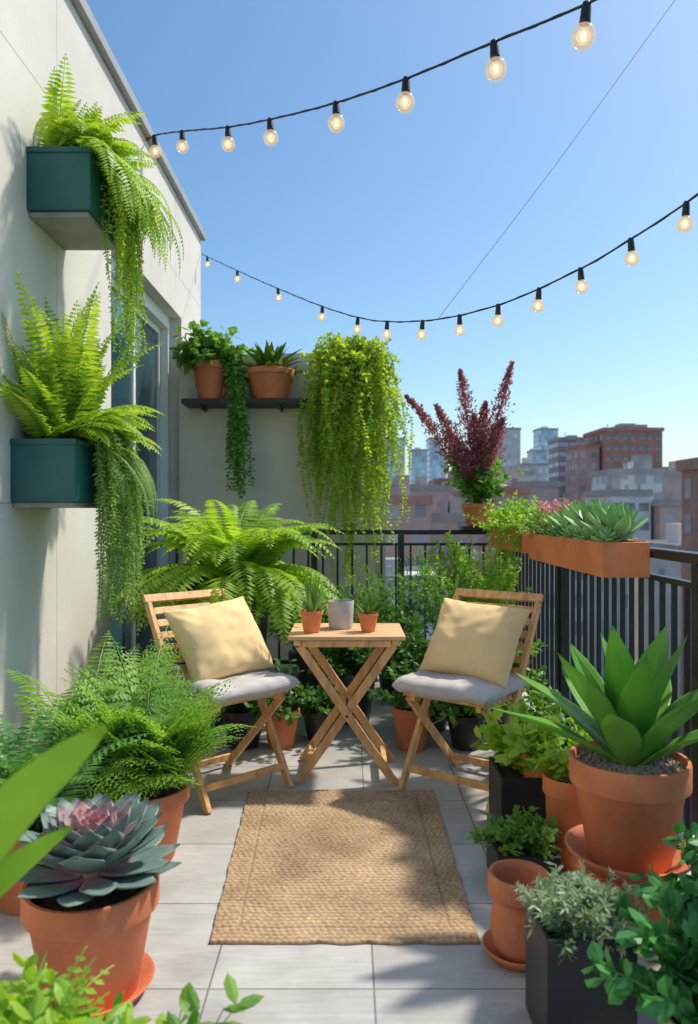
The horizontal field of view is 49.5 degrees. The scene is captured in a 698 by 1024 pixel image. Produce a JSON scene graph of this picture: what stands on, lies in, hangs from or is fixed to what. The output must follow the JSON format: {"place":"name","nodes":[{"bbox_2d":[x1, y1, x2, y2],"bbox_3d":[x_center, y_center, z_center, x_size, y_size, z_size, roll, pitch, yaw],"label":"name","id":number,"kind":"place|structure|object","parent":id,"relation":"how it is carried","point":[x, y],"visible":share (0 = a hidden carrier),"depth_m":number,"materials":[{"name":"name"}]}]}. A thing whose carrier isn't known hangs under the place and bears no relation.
{"place":"outdoors","nodes":[
{"label":"outdoors","id":0,"kind":"place"},
{"bbox_2d":[0,0,205,757],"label":"apartment building","id":1,"kind":"structure","parent":0,"point":[50,626],"depth_m":3.65,"materials":[{"name":"beige paint"}]},
{"bbox_2d":[0,267,163,623],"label":"wall planter","id":2,"kind":"object","parent":1,"relation":"attached to","point":[76,452],"visible":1,"depth_m":3.12,"materials":[{"name":"teal metal"}]},
{"bbox_2d":[26,54,183,366],"bbox_3d":[-1.085,-1.272,3.414,0.590,1.193,0.872,0,0,0],"label":"wall planter","id":3,"kind":"object","parent":1,"relation":"attached to","point":[85,182],"visible":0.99,"depth_m":3.26,"materials":[{"name":"teal metal"}]},
{"bbox_2d":[111,256,169,678],"bbox_3d":[-1.500,-0.159,5.200,0.120,2.798,1.796,0,0,0],"label":"door","id":4,"kind":"structure","parent":1,"relation":"in","point":[148,385],"depth_m":5.70,"materials":[{"name":"blue paint"}]},
{"bbox_2d":[179,353,385,668],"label":"back wall","id":5,"kind":"structure","parent":1,"relation":"attached to","point":[277,474],"depth_m":6.01,"materials":[{"name":"paint"}]},
{"bbox_2d":[181,398,376,411],"bbox_3d":[-0.530,-0.825,5.870,1.480,0.070,0.270,0,0,0],"label":"shelf","id":6,"kind":"object","parent":5,"relation":"attached to","point":[203,404],"visible":0.69,"depth_m":5.74,"materials":[{"name":"black metal"}]},
{"bbox_2d":[169,319,257,498],"bbox_3d":[-1.022,-0.796,5.906,0.679,1.399,0.664,0,0,0],"label":"potted plant","id":7,"kind":"object","parent":6,"relation":"on","point":[213,360],"visible":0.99,"depth_m":5.74,"materials":[{"name":"green plant"}]},
{"bbox_2d":[242,340,309,397],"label":"potted plant","id":8,"kind":"object","parent":6,"relation":"on","point":[270,374],"visible":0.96,"depth_m":5.74,"materials":[{"name":"green plant"}]},
{"bbox_2d":[295,331,414,585],"bbox_3d":[0.059,-0.393,5.755,0.938,1.915,0.785,0,0,0],"label":"hanging vine","id":9,"kind":"object","parent":6,"relation":"hanging from","point":[356,369],"visible":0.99,"depth_m":5.64,"materials":[{"name":"plant"}]},
{"bbox_2d":[0,669,690,1023],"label":"floor","id":10,"kind":"structure","parent":1,"relation":"on","point":[387,984],"depth_m":2.15,"materials":[{"name":"tile"}]},
{"bbox_2d":[0,725,106,896],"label":"potted plant","id":11,"kind":"object","parent":10,"relation":"on","point":[30,790],"visible":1,"depth_m":1.14,"materials":[{"name":"green plant"}]},
{"bbox_2d":[0,945,166,1023],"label":"potted plant","id":12,"kind":"object","parent":10,"relation":"on","point":[21,1006],"visible":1,"depth_m":1.37,"materials":[{"name":"green plant"}]},
{"bbox_2d":[0,696,166,915],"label":"potted fern","id":13,"kind":"object","parent":10,"relation":"on","point":[9,899],"visible":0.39,"depth_m":2.46,"materials":[{"name":"green plant"}]},
{"bbox_2d":[17,792,181,1019],"bbox_3d":[-0.659,1.001,1.956,0.454,0.481,0.439,0,0,0],"label":"potted succulent","id":14,"kind":"object","parent":10,"relation":"on","point":[92,880],"visible":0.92,"depth_m":1.88,"materials":[{"name":"orange ceramic"}]},
{"bbox_2d":[3,631,204,792],"bbox_3d":[-0.924,0.885,3.064,0.658,0.710,0.937,0,0,0],"label":"potted fern","id":15,"kind":"object","parent":10,"relation":"on","point":[93,665],"visible":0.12,"depth_m":3.02,"materials":[{"name":"green plant"}]},
{"bbox_2d":[5,624,253,860],"bbox_3d":[-0.776,0.850,2.732,0.875,0.780,0.806,0,0,-28],"label":"potted fern","id":16,"kind":"object","parent":10,"relation":"on","point":[168,751],"visible":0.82,"depth_m":2.66,"materials":[{"name":"green plant"}]},
{"bbox_2d":[111,972,263,1023],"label":"potted plant","id":17,"kind":"object","parent":10,"relation":"on","point":[189,995],"visible":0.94,"depth_m":1.44,"materials":[{"name":"green plant"}]},
{"bbox_2d":[142,588,293,813],"bbox_3d":[-0.600,0.816,3.453,0.456,0.870,0.557,0,0,-43],"label":"folding chair","id":18,"kind":"object","parent":10,"relation":"on","point":[229,759],"visible":0.34,"depth_m":3.46,"materials":[{"name":"brown wood"}]},
{"bbox_2d":[159,669,299,704],"bbox_3d":[-0.536,0.762,3.383,0.464,0.097,0.445,0,0,-43],"label":"seat cushion","id":19,"kind":"object","parent":18,"relation":"on","point":[261,683],"visible":0.59,"depth_m":3.25,"materials":[{"name":"grey fabric"}]},
{"bbox_2d":[163,596,273,681],"bbox_3d":[-0.584,0.580,3.435,0.446,0.378,0.201,-6,-29,-46],"label":"throw pillow","id":20,"kind":"object","parent":19,"relation":"on","point":[223,639],"visible":0.97,"depth_m":3.34,"materials":[{"name":"yellow fabric"}]},
{"bbox_2d":[109,498,343,731],"bbox_3d":[-0.664,0.579,4.395,1.301,1.323,1.663,0,0,0],"label":"potted fern","id":21,"kind":"object","parent":10,"relation":"on","point":[238,559],"visible":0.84,"depth_m":4.12,"materials":[{"name":"green plant"}]},
{"bbox_2d":[220,699,280,749],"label":"potted shrub","id":22,"kind":"object","parent":10,"relation":"on","point":[238,714],"visible":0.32,"depth_m":3.94,"materials":[{"name":"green plant"}]},
{"bbox_2d":[244,656,315,749],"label":"potted shrub","id":23,"kind":"object","parent":10,"relation":"on","point":[290,714],"visible":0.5,"depth_m":3.95,"materials":[{"name":"green plant"}]},
{"bbox_2d":[291,674,353,741],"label":"potted shrub","id":24,"kind":"object","parent":10,"relation":"on","point":[316,712],"visible":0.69,"depth_m":4.08,"materials":[{"name":"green plant"}]},
{"bbox_2d":[267,581,385,698],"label":"potted shrub","id":25,"kind":"object","parent":10,"relation":"on","point":[304,678],"visible":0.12,"depth_m":4.88,"materials":[{"name":"green plant"}]},
{"bbox_2d":[176,530,488,663],"bbox_3d":[-0.140,0.686,5.660,2.400,1.108,0.100,0,0,0],"label":"railing","id":26,"kind":"object","parent":10,"relation":"on","point":[400,544],"visible":0.17,"depth_m":5.64,"materials":[{"name":"black metal"}]},
{"bbox_2d":[209,789,480,944],"bbox_3d":[-0.034,1.232,2.765,0.825,0.014,1.198,0,0,0],"label":"rug","id":27,"kind":"object","parent":10,"relation":"on","point":[337,867],"visible":1,"depth_m":2.58,"materials":[{"name":"wicker"}]},
{"bbox_2d":[288,623,405,785],"bbox_3d":[-0.010,0.905,3.612,0.530,0.690,0.414,0,0,0],"label":"folding table","id":28,"kind":"object","parent":10,"relation":"on","point":[390,636],"visible":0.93,"depth_m":3.46,"materials":[{"name":"brown wood"}]},
{"bbox_2d":[288,576,334,632],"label":"table succulent","id":29,"kind":"object","parent":28,"relation":"on","point":[311,614],"visible":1,"depth_m":3.50,"materials":[{"name":"orange ceramic"}]},
{"bbox_2d":[328,599,353,628],"bbox_3d":[-0.040,0.492,3.657,0.127,0.132,0.134,0,0,0],"label":"cup planter","id":30,"kind":"object","parent":28,"relation":"on","point":[340,613],"visible":1,"depth_m":3.61,"materials":[{"name":"white ceramic"}]},
{"bbox_2d":[356,594,385,631],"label":"table succulent","id":31,"kind":"object","parent":28,"relation":"on","point":[367,615],"visible":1,"depth_m":3.52,"materials":[{"name":"orange ceramic"}]},
{"bbox_2d":[288,605,410,724],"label":"potted shrub","id":32,"kind":"object","parent":10,"relation":"on","point":[347,663],"visible":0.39,"depth_m":4.42,"materials":[{"name":"green plant"}]},
{"bbox_2d":[341,552,464,695],"bbox_3d":[0.355,0.750,5.176,1.036,0.980,0.957,0,0,-43],"label":"potted shrub","id":33,"kind":"object","parent":10,"relation":"on","point":[384,683],"visible":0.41,"depth_m":5.01,"materials":[{"name":"green plant"}]},
{"bbox_2d":[360,658,449,751],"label":"potted shrub","id":34,"kind":"object","parent":10,"relation":"on","point":[405,716],"visible":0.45,"depth_m":3.92,"materials":[{"name":"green plant"}]},
{"bbox_2d":[368,603,447,732],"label":"potted shrub","id":35,"kind":"object","parent":10,"relation":"on","point":[408,650],"visible":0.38,"depth_m":4.32,"materials":[{"name":"green plant"}]},
{"bbox_2d":[372,540,532,636],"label":"potted shrub","id":36,"kind":"object","parent":10,"relation":"on","point":[431,589],"visible":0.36,"depth_m":4.88,"materials":[{"name":"green plant"}]},
{"bbox_2d":[433,700,501,750],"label":"potted shrub","id":37,"kind":"object","parent":10,"relation":"on","point":[463,721],"visible":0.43,"depth_m":3.92,"materials":[{"name":"black plastic"}]},
{"bbox_2d":[414,530,522,604],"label":"potted shrub","id":38,"kind":"object","parent":10,"relation":"on","point":[493,584],"visible":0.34,"depth_m":5.18,"materials":[{"name":"green plant"}]},
{"bbox_2d":[397,588,543,812],"bbox_3d":[0.562,0.816,3.456,0.456,0.870,0.557,0,0,37],"label":"folding chair","id":39,"kind":"object","parent":10,"relation":"on","point":[421,711],"visible":0.5,"depth_m":3.45,"materials":[{"name":"brown wood"}]},
{"bbox_2d":[392,670,528,706],"bbox_3d":[0.505,0.762,3.380,0.464,0.097,0.445,0,0,37],"label":"seat cushion","id":40,"kind":"object","parent":39,"relation":"on","point":[477,691],"visible":0.71,"depth_m":3.23,"materials":[{"name":"grey fabric"}]},
{"bbox_2d":[419,598,530,687],"bbox_3d":[0.562,0.579,3.423,0.446,0.378,0.196,3,-31,39],"label":"throw pillow","id":41,"kind":"object","parent":40,"relation":"on","point":[480,641],"visible":0.99,"depth_m":3.33,"materials":[{"name":"yellow fabric"}]},
{"bbox_2d":[465,804,563,884],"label":"potted plant","id":42,"kind":"object","parent":10,"relation":"on","point":[524,836],"visible":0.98,"depth_m":2.52,"materials":[{"name":"plant"}]},
{"bbox_2d":[482,859,550,971],"bbox_3d":[0.475,1.123,2.120,0.204,0.231,0.204,0,0,0],"label":"empty pot","id":43,"kind":"object","parent":10,"relation":"on","point":[504,940],"visible":0.69,"depth_m":2.07,"materials":[{"name":"ceramic"}]},
{"bbox_2d":[485,638,547,727],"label":"potted shrub","id":44,"kind":"object","parent":10,"relation":"on","point":[540,673],"visible":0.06,"depth_m":4.20,"materials":[{"name":"green plant"}]},
{"bbox_2d":[469,701,592,826],"bbox_3d":[0.696,0.993,2.947,0.373,0.494,0.471,0,0,-31],"label":"square planter","id":45,"kind":"object","parent":10,"relation":"on","point":[510,786],"visible":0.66,"depth_m":2.84,"materials":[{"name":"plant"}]},
{"bbox_2d":[499,685,564,724],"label":"potted shrub","id":46,"kind":"object","parent":10,"relation":"on","point":[541,705],"visible":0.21,"depth_m":3.59,"materials":[{"name":"green plant"}]},
{"bbox_2d":[520,722,559,777],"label":"potted shrub","id":47,"kind":"object","parent":10,"relation":"on","point":[529,773],"visible":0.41,"depth_m":2.82,"materials":[{"name":"green plant"}]},
{"bbox_2d":[525,728,583,871],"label":"potted plant","id":48,"kind":"object","parent":10,"relation":"on","point":[562,802],"visible":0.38,"depth_m":2.62,"materials":[{"name":"green plant"}]},
{"bbox_2d":[558,717,587,748],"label":"potted shrub","id":49,"kind":"object","parent":10,"relation":"on","point":[577,729],"visible":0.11,"depth_m":3.20,"materials":[{"name":"green plant"}]},
{"bbox_2d":[510,858,651,1023],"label":"square planter","id":50,"kind":"object","parent":10,"relation":"on","point":[567,922],"visible":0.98,"depth_m":1.72,"materials":[{"name":"concrete"}]},
{"bbox_2d":[497,547,697,875],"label":"railing","id":51,"kind":"object","parent":10,"relation":"on","point":[562,611],"visible":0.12,"depth_m":3.23,"materials":[{"name":"black metal"}]},
{"bbox_2d":[404,360,523,529],"bbox_3d":[0.891,-0.488,5.560,0.793,1.236,0.604,0,0,-34],"label":"potted plant","id":52,"kind":"object","parent":51,"relation":"on","point":[474,464],"visible":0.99,"depth_m":5.54,"materials":[{"name":"red plant"}]},
{"bbox_2d":[463,490,547,552],"bbox_3d":[1.020,0.053,4.494,0.584,0.349,1.120,0,0,0],"label":"railing planter","id":53,"kind":"object","parent":51,"relation":"on","point":[501,527],"visible":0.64,"depth_m":4.40,"materials":[{"name":"orange ceramic"}]},
{"bbox_2d":[512,497,650,577],"bbox_3d":[1.024,0.089,3.358,0.378,0.317,1.255,0,0,0],"label":"railing planter","id":54,"kind":"object","parent":51,"relation":"attached to","point":[588,539],"visible":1,"depth_m":2.97,"materials":[{"name":"orange ceramic"}]},
{"bbox_2d":[564,824,690,950],"bbox_3d":[0.850,1.127,2.300,0.380,0.225,0.380,0,0,0],"label":"saucer","id":55,"kind":"object","parent":10,"relation":"on","point":[575,841],"visible":0.23,"depth_m":2.21,"materials":[{"name":"ceramic"}]},
{"bbox_2d":[489,625,697,873],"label":"potted agave","id":56,"kind":"object","parent":55,"relation":"on","point":[631,778],"visible":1,"depth_m":2.20,"materials":[{"name":"ceramic"}]},
{"bbox_2d":[581,878,697,1023],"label":"potted shrub","id":57,"kind":"object","parent":10,"relation":"on","point":[666,992],"visible":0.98,"depth_m":1.55,"materials":[{"name":"green plant"}]},
{"bbox_2d":[628,821,697,944],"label":"potted plant","id":58,"kind":"object","parent":10,"relation":"on","point":[685,887],"visible":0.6,"depth_m":1.93,"materials":[{"name":"green plant"}]},
{"bbox_2d":[146,0,596,153],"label":"string lights","id":59,"kind":"object","parent":1,"relation":"attached to","point":[585,15],"visible":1,"depth_m":3.04},
{"bbox_2d":[202,193,697,336],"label":"string lights","id":60,"kind":"object","parent":1,"relation":"attached to","point":[685,205],"visible":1,"depth_m":2.99},
{"bbox_2d":[439,0,674,317],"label":"support cable","id":61,"kind":"object","parent":60,"relation":"attached to","point":[559,159],"visible":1,"depth_m":3.57,"materials":[{"name":"metal"}]},
{"bbox_2d":[86,0,697,474],"label":"sky","id":62,"kind":"structure","parent":0,"point":[386,212],"materials":[{"name":"blue"}]},
{"bbox_2d":[386,437,405,478],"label":"city building","id":63,"kind":"structure","parent":0,"point":[400,457],"depth_m":420.00,"materials":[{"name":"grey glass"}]},
{"bbox_2d":[386,474,432,565],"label":"city building","id":64,"kind":"structure","parent":0,"point":[419,513],"depth_m":88.00,"materials":[{"name":"concrete"}]},
{"bbox_2d":[408,448,427,483],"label":"city building","id":65,"kind":"structure","parent":0,"point":[419,459],"depth_m":450.00,"materials":[{"name":"blue glass"}]},
{"bbox_2d":[386,558,452,644],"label":"city building","id":66,"kind":"structure","parent":0,"point":[390,564],"depth_m":74.40,"materials":[{"name":"grey"}]},
{"bbox_2d":[170,648,690,834],"bbox_3d":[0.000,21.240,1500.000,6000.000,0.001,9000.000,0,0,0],"label":"ground","id":67,"kind":"structure","parent":0,"point":[681,750],"depth_m":68.64,"materials":[{"name":"grey"}]},
{"bbox_2d":[426,437,440,484],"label":"city building","id":68,"kind":"structure","parent":0,"point":[433,467],"depth_m":480.00,"materials":[{"name":"blue glass"}]},
{"bbox_2d":[410,470,457,512],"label":"city building","id":69,"kind":"structure","parent":0,"point":[439,492],"depth_m":150.00,"materials":[{"name":"concrete"}]},
{"bbox_2d":[428,471,459,484],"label":"city building","id":70,"kind":"structure","parent":0,"point":[437,481],"depth_m":190.00,"materials":[{"name":"concrete"}]},
{"bbox_2d":[441,451,446,477],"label":"city building","id":71,"kind":"structure","parent":0,"point":[443,474],"depth_m":520.00,"materials":[{"name":"concrete"}]},
{"bbox_2d":[431,495,477,594],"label":"city building","id":72,"kind":"structure","parent":0,"point":[448,515],"depth_m":94.00,"materials":[{"name":"concrete"}]},
{"bbox_2d":[450,476,530,602],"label":"city building","id":73,"kind":"structure","parent":0,"point":[522,491],"depth_m":110.00,"materials":[{"name":"concrete"}]},
{"bbox_2d":[485,427,520,465],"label":"city building","id":74,"kind":"structure","parent":0,"point":[511,445],"depth_m":380.00,"materials":[{"name":"stone"}]},
{"bbox_2d":[492,466,533,480],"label":"city building","id":75,"kind":"structure","parent":0,"point":[527,476],"depth_m":170.00,"materials":[{"name":"concrete"}]},
{"bbox_2d":[500,463,560,510],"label":"city building","id":76,"kind":"structure","parent":0,"point":[545,490],"depth_m":130.00,"materials":[{"name":"concrete"}]},
{"bbox_2d":[515,456,548,480],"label":"city building","id":77,"kind":"structure","parent":0,"point":[541,471],"depth_m":330.00,"materials":[{"name":"concrete"}]},
{"bbox_2d":[527,449,546,462],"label":"city building","id":78,"kind":"structure","parent":0,"point":[536,456],"depth_m":430.00,"materials":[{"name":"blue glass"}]},
{"bbox_2d":[533,425,558,462],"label":"city building","id":79,"kind":"structure","parent":0,"point":[542,436],"depth_m":500.00,"materials":[{"name":"blue glass"}]},
{"bbox_2d":[547,431,584,496],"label":"city building","id":80,"kind":"structure","parent":0,"point":[557,458],"depth_m":246.00,"materials":[{"name":"concrete"}]},
{"bbox_2d":[559,487,581,501],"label":"city building","id":81,"kind":"structure","parent":0,"point":[561,499],"depth_m":199.45,"materials":[{"name":"concrete"}]},
{"bbox_2d":[521,515,632,699],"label":"city building","id":82,"kind":"structure","parent":0,"point":[602,615],"depth_m":85.77,"materials":[{"name":"stone"}]},
{"bbox_2d":[565,438,600,499],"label":"city building","id":83,"kind":"structure","parent":0,"point":[582,460],"depth_m":222.00,"materials":[{"name":"brick"}]},
{"bbox_2d":[583,474,652,647],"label":"city building","id":84,"kind":"structure","parent":0,"point":[617,490],"depth_m":118.00,"materials":[{"name":"concrete"}]},
{"bbox_2d":[626,503,634,510],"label":"window","id":85,"kind":"structure","parent":84,"relation":"in","point":[631,505],"depth_m":117.95,"materials":[{"name":"grey glass"}]},
{"bbox_2d":[639,503,648,510],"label":"window","id":86,"kind":"structure","parent":84,"relation":"in","point":[645,506],"depth_m":117.95,"materials":[{"name":"grey glass"}]},
{"bbox_2d":[639,522,648,530],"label":"window","id":87,"kind":"structure","parent":84,"relation":"in","point":[645,527],"depth_m":117.95,"materials":[{"name":"grey glass"}]},
{"bbox_2d":[583,423,663,469],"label":"city building","id":88,"kind":"structure","parent":0,"point":[620,442],"depth_m":220.00,"materials":[{"name":"brick"}]},
{"bbox_2d":[605,434,610,439],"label":"window","id":89,"kind":"structure","parent":88,"relation":"in","point":[607,436],"depth_m":219.92,"materials":[{"name":"grey glass"}]},
{"bbox_2d":[605,445,610,449],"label":"window","id":90,"kind":"structure","parent":88,"relation":"in","point":[607,447],"depth_m":219.92,"materials":[{"name":"grey glass"}]},
{"bbox_2d":[605,456,610,460],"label":"window","id":91,"kind":"structure","parent":88,"relation":"in","point":[607,458],"depth_m":219.92,"materials":[{"name":"grey glass"}]},
{"bbox_2d":[614,434,618,439],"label":"window","id":92,"kind":"structure","parent":88,"relation":"in","point":[616,436],"depth_m":219.92,"materials":[{"name":"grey glass"}]},
{"bbox_2d":[622,434,626,439],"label":"window","id":93,"kind":"structure","parent":88,"relation":"in","point":[624,436],"depth_m":219.92,"materials":[{"name":"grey glass"}]},
{"bbox_2d":[631,434,635,439],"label":"window","id":94,"kind":"structure","parent":88,"relation":"in","point":[633,436],"depth_m":219.92,"materials":[{"name":"grey glass"}]},
{"bbox_2d":[639,434,643,439],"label":"window","id":95,"kind":"structure","parent":88,"relation":"in","point":[641,436],"depth_m":219.92,"materials":[{"name":"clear glass"}]},
{"bbox_2d":[647,434,652,439],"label":"window","id":96,"kind":"structure","parent":88,"relation":"in","point":[649,436],"depth_m":219.92,"materials":[{"name":"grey glass"}]},
{"bbox_2d":[647,445,652,449],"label":"window","id":97,"kind":"structure","parent":88,"relation":"in","point":[649,447],"depth_m":219.92,"materials":[{"name":"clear glass"}]},
{"bbox_2d":[656,434,660,439],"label":"window","id":98,"kind":"structure","parent":88,"relation":"in","point":[658,436],"depth_m":219.92,"materials":[{"name":"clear glass"}]},
{"bbox_2d":[589,455,664,499],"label":"city building","id":99,"kind":"structure","parent":0,"point":[643,472],"depth_m":138.00,"materials":[{"name":"concrete"}]},
{"bbox_2d":[635,523,681,704],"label":"city building","id":100,"kind":"structure","parent":0,"point":[673,540],"depth_m":80.85,"materials":[{"name":"concrete"}]},
{"bbox_2d":[651,482,681,539],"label":"city building","id":101,"kind":"structure","parent":0,"point":[667,508],"depth_m":116.00,"materials":[{"name":"concrete"}]},
{"bbox_2d":[662,461,681,498],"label":"city building","id":102,"kind":"structure","parent":0,"point":[671,476],"depth_m":180.00,"materials":[{"name":"concrete"}]},
{"bbox_2d":[676,457,697,734],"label":"city building","id":103,"kind":"structure","parent":0,"point":[688,468],"depth_m":70.33,"materials":[{"name":"brick"}]},
{"bbox_2d":[685,479,691,498],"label":"window","id":104,"kind":"structure","parent":103,"relation":"in","point":[688,482],"depth_m":70.39,"materials":[{"name":"grey glass"}]},
{"bbox_2d":[685,513,691,532],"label":"window","id":105,"kind":"structure","parent":103,"relation":"in","point":[688,517],"depth_m":70.39,"materials":[{"name":"grey glass"}]},
{"bbox_2d":[685,548,691,567],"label":"window","id":106,"kind":"structure","parent":103,"relation":"in","point":[686,549],"depth_m":70.39,"materials":[{"name":"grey glass"}]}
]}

